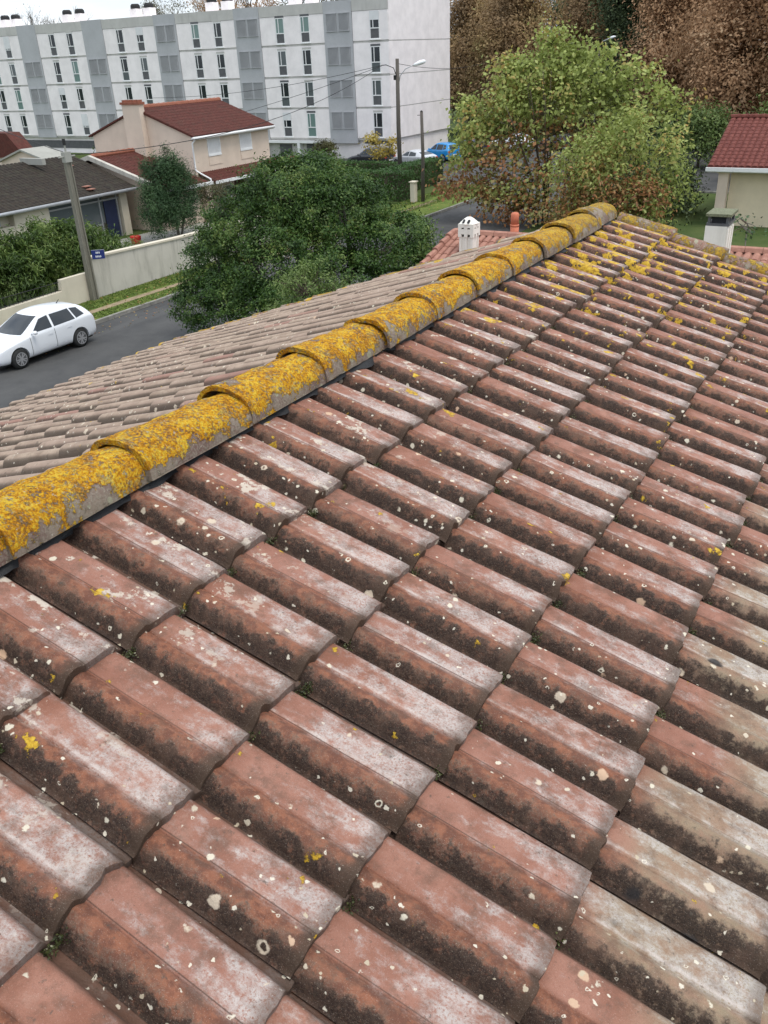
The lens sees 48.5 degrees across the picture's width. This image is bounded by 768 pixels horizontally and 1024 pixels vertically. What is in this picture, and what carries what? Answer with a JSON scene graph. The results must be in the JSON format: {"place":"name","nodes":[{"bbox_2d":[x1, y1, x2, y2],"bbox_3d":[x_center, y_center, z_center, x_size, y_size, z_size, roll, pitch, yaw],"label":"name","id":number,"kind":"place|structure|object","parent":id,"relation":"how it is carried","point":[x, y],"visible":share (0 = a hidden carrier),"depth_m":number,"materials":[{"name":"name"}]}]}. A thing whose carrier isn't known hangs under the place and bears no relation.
{"place":"outdoors","nodes":[
{"label":"outdoors","id":0,"kind":"place"},
{"bbox_2d":[0,131,60,164],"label":"house","id":1,"kind":"structure","parent":0,"point":[13,149],"depth_m":56.76,"materials":[{"name":"beige paint"}]},
{"bbox_2d":[114,222,213,248],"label":"patio","id":2,"kind":"structure","parent":0,"point":[144,237],"depth_m":48.59,"materials":[{"name":"grey concrete"}]},
{"bbox_2d":[133,140,205,239],"bbox_3d":[-11.758,-17.354,46.361,3.469,5.182,5.173,14,32,27],"label":"laurel tree","id":3,"kind":"object","parent":2,"relation":"on","point":[165,196],"visible":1,"depth_m":45.91,"materials":[{"name":"green plant"}]},
{"bbox_2d":[194,177,236,225],"bbox_3d":[-9.707,-17.852,48.936,2.336,3.189,2.880,14,32,27],"label":"brown bush","id":4,"kind":"object","parent":2,"relation":"on","point":[215,193],"visible":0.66,"depth_m":48.41,"materials":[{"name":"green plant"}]},
{"bbox_2d":[80,97,294,230],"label":"two storey house","id":5,"kind":"structure","parent":0,"point":[139,124],"depth_m":52.12,"materials":[{"name":"beige paint"}]},
{"bbox_2d":[206,137,221,156],"bbox_3d":[-10.399,-22.398,52.202,0.070,1.060,1.200,14,32,27],"label":"window","id":6,"kind":"structure","parent":5,"relation":"in","point":[213,152],"depth_m":52.20,"materials":[{"name":"white plastic"}]},
{"bbox_2d":[239,132,252,150],"bbox_3d":[-8.847,-23.724,54.535,0.070,1.060,1.200,14,32,27],"label":"window","id":7,"kind":"structure","parent":5,"relation":"in","point":[247,137],"depth_m":54.55,"materials":[{"name":"white plastic"}]},
{"bbox_2d":[89,200,434,313],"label":"footpath","id":8,"kind":"structure","parent":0,"point":[124,300],"depth_m":35.55,"materials":[{"name":"grey concrete"}]},
{"bbox_2d":[77,184,489,319],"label":"verge","id":9,"kind":"structure","parent":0,"point":[440,205],"depth_m":37.64,"materials":[{"name":"green plant"}]},
{"bbox_2d":[58,139,98,300],"bbox_3d":[-12.151,-11.512,34.106,0.230,6.280,0.800,14,32,27],"label":"utility pole","id":10,"kind":"object","parent":9,"relation":"on","point":[66,157],"visible":0.88,"depth_m":34.04,"materials":[{"name":"concrete"}]},
{"bbox_2d":[91,249,105,258],"bbox_3d":[-11.624,-10.485,34.689,0.520,0.360,0.039,-7,29,-8],"label":"street sign","id":11,"kind":"object","parent":10,"relation":"attached to","point":[98,254],"visible":1,"depth_m":34.68,"materials":[{"name":"metal"}]},
{"bbox_2d":[71,65,381,154],"bbox_3d":[-6.193,-22.153,45.888,0.029,2.528,33.168,9,30,20],"label":"overhead cable","id":12,"kind":"object","parent":10,"relation":"attached to","point":[217,134],"visible":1,"depth_m":41.09,"materials":[{"name":"black rubber"}]},
{"bbox_2d":[9,187,470,368],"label":"fallen leaves","id":13,"kind":"object","parent":9,"relation":"on","point":[242,259],"visible":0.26,"depth_m":36.02,"materials":[{"name":"brown plant"}]},
{"bbox_2d":[417,110,424,201],"bbox_3d":[2.376,-22.414,53.989,0.419,5.472,0.238,14,32,27],"label":"timber pole","id":14,"kind":"object","parent":9,"relation":"on","point":[422,161],"visible":0.89,"depth_m":53.94,"materials":[{"name":"brown wood"}]},
{"bbox_2d":[0,187,603,408],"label":"road","id":15,"kind":"structure","parent":0,"point":[119,339],"depth_m":30.53,"materials":[{"name":"grey asphalt"}]},
{"bbox_2d":[0,299,95,368],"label":"parked car","id":16,"kind":"object","parent":15,"relation":"on","point":[27,334],"visible":1,"depth_m":28.70,"materials":[{"name":"white paint"}]},
{"bbox_2d":[0,0,764,43],"label":"sky","id":17,"kind":"structure","parent":0,"point":[101,9],"materials":[{"name":"white"}]},
{"bbox_2d":[0,202,767,1023],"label":"tiled house","id":18,"kind":"structure","parent":0,"point":[176,846],"depth_m":2.26,"materials":[{"name":"red tile"}]},
{"bbox_2d":[0,275,767,959],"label":"moss","id":19,"kind":"object","parent":18,"relation":"on","point":[304,691],"visible":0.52,"depth_m":2.33,"materials":[{"name":"plant"}]},
{"bbox_2d":[0,48,767,308],"bbox_3d":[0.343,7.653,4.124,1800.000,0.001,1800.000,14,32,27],"label":"ground","id":20,"kind":"structure","parent":0,"point":[696,229],"depth_m":46.30,"materials":[{"name":"green plant"}]},
{"bbox_2d":[9,4,48,24],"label":"bare tree","id":21,"kind":"object","parent":20,"relation":"on","point":[32,22],"visible":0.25,"depth_m":140.55,"materials":[{"name":"brown plant"}]},
{"bbox_2d":[0,272,89,325],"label":"wall","id":22,"kind":"structure","parent":20,"relation":"on","point":[73,289],"depth_m":34.19,"materials":[{"name":"beige concrete"}]},
{"bbox_2d":[0,211,128,307],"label":"hedge","id":23,"kind":"object","parent":20,"relation":"on","point":[42,252],"visible":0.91,"depth_m":35.14,"materials":[{"name":"green plant"}]},
{"bbox_2d":[0,156,137,249],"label":"bungalow","id":24,"kind":"object","parent":20,"relation":"on","point":[32,186],"visible":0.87,"depth_m":46.53,"materials":[{"name":"tile"}]},
{"bbox_2d":[103,199,121,237],"bbox_3d":[-15.376,-16.577,48.259,0.030,2.030,0.900,14,32,27],"label":"door","id":25,"kind":"structure","parent":24,"relation":"in","point":[110,208],"depth_m":48.17,"materials":[{"name":"blue wood"}]},
{"bbox_2d":[94,226,147,248],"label":"garden shrub","id":26,"kind":"object","parent":20,"relation":"on","point":[129,244],"visible":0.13,"depth_m":42.24,"materials":[{"name":"green plant"}]},
{"bbox_2d":[140,0,202,14],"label":"bare tree","id":27,"kind":"object","parent":20,"relation":"on","point":[158,9],"visible":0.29,"depth_m":122.18,"materials":[{"name":"brown plant"}]},
{"bbox_2d":[91,207,311,296],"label":"garden wall","id":28,"kind":"structure","parent":20,"relation":"on","point":[116,270],"depth_m":37.45,"materials":[{"name":"white paint"}]},
{"bbox_2d":[186,0,251,11],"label":"bare tree","id":29,"kind":"object","parent":20,"relation":"on","point":[199,3],"visible":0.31,"depth_m":121.23,"materials":[{"name":"brown plant"}]},
{"bbox_2d":[0,0,449,158],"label":"apartment block","id":30,"kind":"structure","parent":20,"relation":"on","point":[71,81],"depth_m":82.19,"materials":[{"name":"white paint"}]},
{"bbox_2d":[0,89,8,110],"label":"window","id":31,"kind":"structure","parent":30,"relation":"in","point":[2,95],"depth_m":99.37,"materials":[{"name":"white plastic"}]},
{"bbox_2d":[4,114,12,131],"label":"window","id":32,"kind":"structure","parent":30,"relation":"in","point":[7,117],"depth_m":100.47,"materials":[{"name":"white plastic"}]},
{"bbox_2d":[3,37,13,58],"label":"window","id":33,"kind":"structure","parent":30,"relation":"in","point":[6,41],"depth_m":95.52,"materials":[{"name":"white plastic"}]},
{"bbox_2d":[8,62,18,84],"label":"window","id":34,"kind":"structure","parent":30,"relation":"in","point":[12,68],"depth_m":96.75,"materials":[{"name":"grey glass"}]},
{"bbox_2d":[14,88,24,110],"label":"window","id":35,"kind":"structure","parent":30,"relation":"in","point":[17,90],"depth_m":98.02,"materials":[{"name":"white plastic"}]},
{"bbox_2d":[20,114,29,134],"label":"window","id":36,"kind":"structure","parent":30,"relation":"in","point":[22,116],"depth_m":99.25,"materials":[{"name":"white plastic"}]},
{"bbox_2d":[47,32,58,56],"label":"window","id":37,"kind":"structure","parent":30,"relation":"in","point":[51,38],"depth_m":92.18,"materials":[{"name":"grey glass"}]},
{"bbox_2d":[53,60,63,83],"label":"window","id":38,"kind":"structure","parent":30,"relation":"in","point":[56,63],"depth_m":93.43,"materials":[{"name":"grey glass"}]},
{"bbox_2d":[58,88,68,109],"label":"window","id":39,"kind":"structure","parent":30,"relation":"in","point":[62,93],"depth_m":94.68,"materials":[{"name":"white plastic"}]},
{"bbox_2d":[63,113,73,135],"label":"window","id":40,"kind":"structure","parent":30,"relation":"in","point":[67,119],"depth_m":95.92,"materials":[{"name":"white plastic"}]},
{"bbox_2d":[65,31,76,55],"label":"window","id":41,"kind":"structure","parent":30,"relation":"in","point":[69,36],"depth_m":90.90,"materials":[{"name":"grey glass"}]},
{"bbox_2d":[70,59,81,82],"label":"window","id":42,"kind":"structure","parent":30,"relation":"in","point":[74,63],"depth_m":92.13,"materials":[{"name":"glass"}]},
{"bbox_2d":[76,86,86,109],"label":"window","id":43,"kind":"structure","parent":30,"relation":"in","point":[79,89],"depth_m":93.38,"materials":[{"name":"white plastic"}]},
{"bbox_2d":[81,114,90,135],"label":"window","id":44,"kind":"structure","parent":30,"relation":"in","point":[85,122],"depth_m":94.61,"materials":[{"name":"white plastic"}]},
{"bbox_2d":[115,27,125,52],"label":"window","id":45,"kind":"structure","parent":30,"relation":"in","point":[119,32],"depth_m":87.54,"materials":[{"name":"grey glass"}]},
{"bbox_2d":[120,56,130,81],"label":"window","id":46,"kind":"structure","parent":30,"relation":"in","point":[124,63],"depth_m":88.79,"materials":[{"name":"grey glass"}]},
{"bbox_2d":[124,85,133,99],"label":"window","id":47,"kind":"structure","parent":30,"relation":"in","point":[128,88],"depth_m":89.84,"materials":[{"name":"glass"}]},
{"bbox_2d":[135,27,146,51],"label":"window","id":48,"kind":"structure","parent":30,"relation":"in","point":[139,30],"depth_m":86.27,"materials":[{"name":"white plastic"}]},
{"bbox_2d":[139,55,150,80],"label":"window","id":49,"kind":"structure","parent":30,"relation":"in","point":[143,59],"depth_m":87.52,"materials":[{"name":"grey glass"}]},
{"bbox_2d":[144,84,153,103],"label":"window","id":50,"kind":"structure","parent":30,"relation":"in","point":[148,89],"depth_m":88.62,"materials":[{"name":"white plastic"}]},
{"bbox_2d":[190,22,201,49],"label":"window","id":51,"kind":"structure","parent":30,"relation":"in","point":[194,25],"depth_m":82.91,"materials":[{"name":"green glass"}]},
{"bbox_2d":[194,53,205,78],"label":"window","id":52,"kind":"structure","parent":30,"relation":"in","point":[198,56],"depth_m":84.15,"materials":[{"name":"grey glass"}]},
{"bbox_2d":[198,83,206,98],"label":"window","id":53,"kind":"structure","parent":30,"relation":"in","point":[202,86],"depth_m":85.18,"materials":[{"name":"glass"}]},
{"bbox_2d":[212,20,223,47],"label":"window","id":54,"kind":"structure","parent":30,"relation":"in","point":[217,28],"depth_m":81.62,"materials":[{"name":"grey glass"}]},
{"bbox_2d":[216,51,226,78],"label":"window","id":55,"kind":"structure","parent":30,"relation":"in","point":[221,63],"depth_m":82.89,"materials":[{"name":"grey glass"}]},
{"bbox_2d":[220,82,229,103],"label":"window","id":56,"kind":"structure","parent":30,"relation":"in","point":[223,85],"depth_m":84.00,"materials":[{"name":"white plastic"}]},
{"bbox_2d":[274,16,285,44],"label":"window","id":57,"kind":"structure","parent":30,"relation":"in","point":[279,22],"depth_m":78.29,"materials":[{"name":"green glass"}]},
{"bbox_2d":[277,48,288,76],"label":"window","id":58,"kind":"structure","parent":30,"relation":"in","point":[282,58],"depth_m":79.54,"materials":[{"name":"grey glass"}]},
{"bbox_2d":[280,80,290,107],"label":"window","id":59,"kind":"structure","parent":30,"relation":"in","point":[285,93],"depth_m":80.77,"materials":[{"name":"white plastic"}]},
{"bbox_2d":[283,112,293,137],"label":"window","id":60,"kind":"structure","parent":30,"relation":"in","point":[287,119],"depth_m":82.06,"materials":[{"name":"white plastic"}]},
{"bbox_2d":[299,14,310,43],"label":"window","id":61,"kind":"structure","parent":30,"relation":"in","point":[304,18],"depth_m":76.99,"materials":[{"name":"green glass"}]},
{"bbox_2d":[302,47,312,75],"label":"window","id":62,"kind":"structure","parent":30,"relation":"in","point":[306,51],"depth_m":78.24,"materials":[{"name":"grey glass"}]},
{"bbox_2d":[304,80,315,106],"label":"window","id":63,"kind":"structure","parent":30,"relation":"in","point":[309,86],"depth_m":79.49,"materials":[{"name":"white plastic"}]},
{"bbox_2d":[307,111,317,137],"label":"window","id":64,"kind":"structure","parent":30,"relation":"in","point":[311,115],"depth_m":80.75,"materials":[{"name":"white plastic"}]},
{"bbox_2d":[369,10,380,39],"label":"window","id":65,"kind":"structure","parent":30,"relation":"in","point":[373,15],"depth_m":73.69,"materials":[{"name":"white plastic"}]},
{"bbox_2d":[370,44,381,73],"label":"window","id":66,"kind":"structure","parent":30,"relation":"in","point":[375,48],"depth_m":74.88,"materials":[{"name":"grey glass"}]},
{"bbox_2d":[372,78,382,106],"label":"window","id":67,"kind":"structure","parent":30,"relation":"in","point":[376,82],"depth_m":76.16,"materials":[{"name":"white plastic"}]},
{"bbox_2d":[373,110,383,137],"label":"window","id":68,"kind":"structure","parent":30,"relation":"in","point":[377,114],"depth_m":77.33,"materials":[{"name":"white plastic"}]},
{"bbox_2d":[198,0,281,11],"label":"bare tree","id":69,"kind":"object","parent":20,"relation":"on","point":[248,4],"visible":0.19,"depth_m":113.95,"materials":[{"name":"brown plant"}]},
{"bbox_2d":[95,182,493,323],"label":"kerb","id":70,"kind":"structure","parent":20,"relation":"on","point":[127,311],"depth_m":34.80,"materials":[{"name":"concrete"}]},
{"bbox_2d":[161,143,446,333],"bbox_3d":[-2.753,-8.422,27.715,10.202,6.313,6.407,14,32,27],"label":"evergreen tree","id":71,"kind":"object","parent":20,"relation":"on","point":[269,196],"visible":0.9,"depth_m":26.60,"materials":[{"name":"green plant"}]},
{"bbox_2d":[258,253,358,311],"bbox_3d":[-1.837,-4.583,22.423,3.349,4.352,2.181,2,29,9],"label":"flowering shrub","id":72,"kind":"object","parent":20,"relation":"on","point":[296,281],"visible":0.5,"depth_m":21.69,"materials":[{"name":"green plant"}]},
{"bbox_2d":[338,168,414,201],"bbox_3d":[-0.949,-22.104,57.454,6.563,2.030,1.616,14,32,27],"label":"clipped hedge","id":73,"kind":"object","parent":20,"relation":"on","point":[399,180],"visible":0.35,"depth_m":56.00,"materials":[{"name":"green plant"}]},
{"bbox_2d":[382,59,425,164],"bbox_3d":[1.507,-27.429,60.381,3.039,8.304,0.338,-2,28,2],"label":"lamp pole","id":74,"kind":"object","parent":20,"relation":"on","point":[398,123],"visible":0.95,"depth_m":59.68,"materials":[{"name":"metal"}]},
{"bbox_2d":[167,65,380,97],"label":"overhead cable","id":75,"kind":"object","parent":74,"relation":"attached to","point":[274,87],"visible":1,"depth_m":66.15,"materials":[{"name":"black rubber"}]},
{"bbox_2d":[379,156,443,189],"bbox_3d":[1.955,-23.904,60.611,1.609,1.961,7.995,14,32,27],"label":"clipped hedge","id":76,"kind":"object","parent":20,"relation":"on","point":[430,165],"visible":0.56,"depth_m":61.16,"materials":[{"name":"green plant"}]},
{"bbox_2d":[409,181,417,202],"bbox_3d":[1.917,-20.582,54.938,0.420,1.380,0.520,14,32,27],"label":"gate post","id":77,"kind":"object","parent":20,"relation":"on","point":[413,191],"visible":0.82,"depth_m":54.77,"materials":[{"name":"white concrete"}]},
{"bbox_2d":[450,0,499,123],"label":"woodland tree","id":78,"kind":"object","parent":20,"relation":"on","point":[460,10],"visible":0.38,"depth_m":94.10,"materials":[{"name":"brown plant"}]},
{"bbox_2d":[458,105,539,140],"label":"wild bush","id":79,"kind":"object","parent":20,"relation":"on","point":[504,122],"visible":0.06,"depth_m":87.96,"materials":[{"name":"green plant"}]},
{"bbox_2d":[451,0,570,133],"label":"woodland tree","id":80,"kind":"object","parent":20,"relation":"on","point":[507,28],"visible":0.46,"depth_m":88.42,"materials":[{"name":"brown plant"}]},
{"bbox_2d":[536,0,571,86],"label":"woodland tree","id":81,"kind":"object","parent":20,"relation":"on","point":[554,13],"visible":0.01,"depth_m":113.19,"materials":[{"name":"brown plant"}]},
{"bbox_2d":[519,100,606,139],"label":"wild bush","id":82,"kind":"object","parent":20,"relation":"on","point":[577,129],"visible":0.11,"depth_m":82.47,"materials":[{"name":"green plant"}]},
{"bbox_2d":[422,11,711,227],"bbox_3d":[8.913,-20.237,44.846,15.439,10.677,6.171,14,32,27],"label":"plane tree","id":83,"kind":"object","parent":20,"relation":"on","point":[555,75],"visible":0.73,"depth_m":44.52,"materials":[{"name":"green plant"}]},
{"bbox_2d":[543,0,619,127],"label":"woodland tree","id":84,"kind":"object","parent":20,"relation":"on","point":[577,14],"visible":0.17,"depth_m":90.07,"materials":[{"name":"brown plant"}]},
{"bbox_2d":[419,228,767,263],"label":"neighbour house","id":85,"kind":"structure","parent":20,"relation":"on","point":[447,246],"depth_m":24.75,"materials":[{"name":"tile"}]},
{"bbox_2d":[458,217,479,251],"bbox_3d":[2.358,-7.734,24.379,0.700,1.290,0.905,14,32,27],"label":"chimney","id":86,"kind":"object","parent":85,"relation":"on","point":[468,231],"visible":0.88,"depth_m":24.27,"materials":[{"name":"concrete"}]},
{"bbox_2d":[510,212,518,231],"bbox_3d":[3.822,-8.316,24.958,0.260,0.870,0.253,14,32,27],"label":"vent pipe","id":87,"kind":"object","parent":85,"relation":"on","point":[514,225],"visible":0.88,"depth_m":24.80,"materials":[{"name":"ceramic"}]},
{"bbox_2d":[704,208,738,252],"bbox_3d":[7.850,-6.220,20.079,0.560,1.650,0.840,14,32,27],"label":"chimney","id":88,"kind":"object","parent":85,"relation":"on","point":[719,227],"visible":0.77,"depth_m":19.60,"materials":[{"name":"concrete"}]},
{"bbox_2d":[525,93,712,230],"bbox_3d":[10.737,-15.251,38.855,8.095,7.017,5.736,14,32,27],"label":"willow shrub","id":89,"kind":"object","parent":20,"relation":"on","point":[646,201],"visible":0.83,"depth_m":37.69,"materials":[{"name":"green plant"}]},
{"bbox_2d":[576,0,671,111],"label":"woodland tree","id":90,"kind":"object","parent":20,"relation":"on","point":[618,11],"visible":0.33,"depth_m":82.93,"materials":[{"name":"brown plant"}]},
{"bbox_2d":[601,90,695,140],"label":"wild bush","id":91,"kind":"object","parent":20,"relation":"on","point":[654,134],"visible":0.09,"depth_m":76.66,"materials":[{"name":"green plant"}]},
{"bbox_2d":[606,132,699,190],"bbox_3d":[16.933,-22.616,55.721,6.784,4.084,5.669,-2,28,0],"label":"wild bush","id":92,"kind":"object","parent":20,"relation":"on","point":[648,159],"visible":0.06,"depth_m":54.56,"materials":[{"name":"green plant"}]},
{"bbox_2d":[612,147,709,217],"bbox_3d":[15.720,-18.697,48.381,5.679,4.486,5.138,14,32,27],"label":"wild bush","id":93,"kind":"object","parent":20,"relation":"on","point":[692,186],"visible":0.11,"depth_m":47.49,"materials":[{"name":"green plant"}]},
{"bbox_2d":[606,0,737,122],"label":"woodland tree","id":94,"kind":"object","parent":20,"relation":"on","point":[660,8],"visible":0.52,"depth_m":77.48,"materials":[{"name":"brown plant"}]},
{"bbox_2d":[659,0,767,154],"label":"woodland tree","id":95,"kind":"object","parent":20,"relation":"on","point":[724,74],"visible":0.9,"depth_m":68.26,"materials":[{"name":"brown plant"}]},
{"bbox_2d":[727,3,767,112],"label":"woodland tree","id":96,"kind":"object","parent":20,"relation":"on","point":[763,46],"visible":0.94,"depth_m":63.87,"materials":[{"name":"brown plant"}]},
{"bbox_2d":[733,213,766,245],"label":"sapling","id":97,"kind":"object","parent":20,"relation":"on","point":[747,229],"visible":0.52,"depth_m":23.78,"materials":[{"name":"green plant"}]},
{"bbox_2d":[749,93,767,113],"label":"wild bush","id":98,"kind":"object","parent":20,"relation":"on","point":[760,108],"visible":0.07,"depth_m":55.76,"materials":[{"name":"green plant"}]},
{"bbox_2d":[336,149,730,191],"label":"car park","id":99,"kind":"structure","parent":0,"point":[712,178],"depth_m":66.89,"materials":[{"name":"grey asphalt"}]},
{"bbox_2d":[312,138,339,158],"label":"round bush","id":100,"kind":"object","parent":99,"relation":"on","point":[328,144],"visible":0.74,"depth_m":77.52,"materials":[{"name":"green plant"}]},
{"bbox_2d":[287,159,407,172],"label":"clipped hedge","id":101,"kind":"object","parent":99,"relation":"on","point":[376,165],"visible":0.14,"depth_m":67.65,"materials":[{"name":"green plant"}]},
{"bbox_2d":[347,146,395,161],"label":"parked car","id":102,"kind":"object","parent":99,"relation":"on","point":[361,156],"visible":0.34,"depth_m":73.12,"materials":[{"name":"black paint"}]},
{"bbox_2d":[358,130,403,160],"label":"yellow shrub","id":103,"kind":"object","parent":99,"relation":"on","point":[372,140],"visible":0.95,"depth_m":69.71,"materials":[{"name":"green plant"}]},
{"bbox_2d":[392,149,437,161],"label":"parked car","id":104,"kind":"object","parent":99,"relation":"on","point":[412,155],"visible":0.41,"depth_m":71.01,"materials":[{"name":"silver metal"}]},
{"bbox_2d":[426,142,460,161],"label":"parked car","id":105,"kind":"object","parent":99,"relation":"on","point":[438,149],"visible":0.55,"depth_m":74.55,"materials":[{"name":"blue paint"}]},
{"bbox_2d":[651,96,746,167],"bbox_3d":[23.760,-28.311,63.666,8.630,4.981,5.572,14,32,27],"label":"wild bush","id":106,"kind":"object","parent":99,"relation":"on","point":[707,128],"visible":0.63,"depth_m":62.83,"materials":[{"name":"green plant"}]},
{"bbox_2d":[534,133,577,150],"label":"parked car","id":107,"kind":"object","parent":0,"point":[554,136],"visible":0.12,"depth_m":78.30,"materials":[{"name":"black paint"}]},
{"bbox_2d":[705,113,767,226],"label":"garden house","id":108,"kind":"structure","parent":0,"point":[740,154],"depth_m":43.80,"materials":[{"name":"paint"}]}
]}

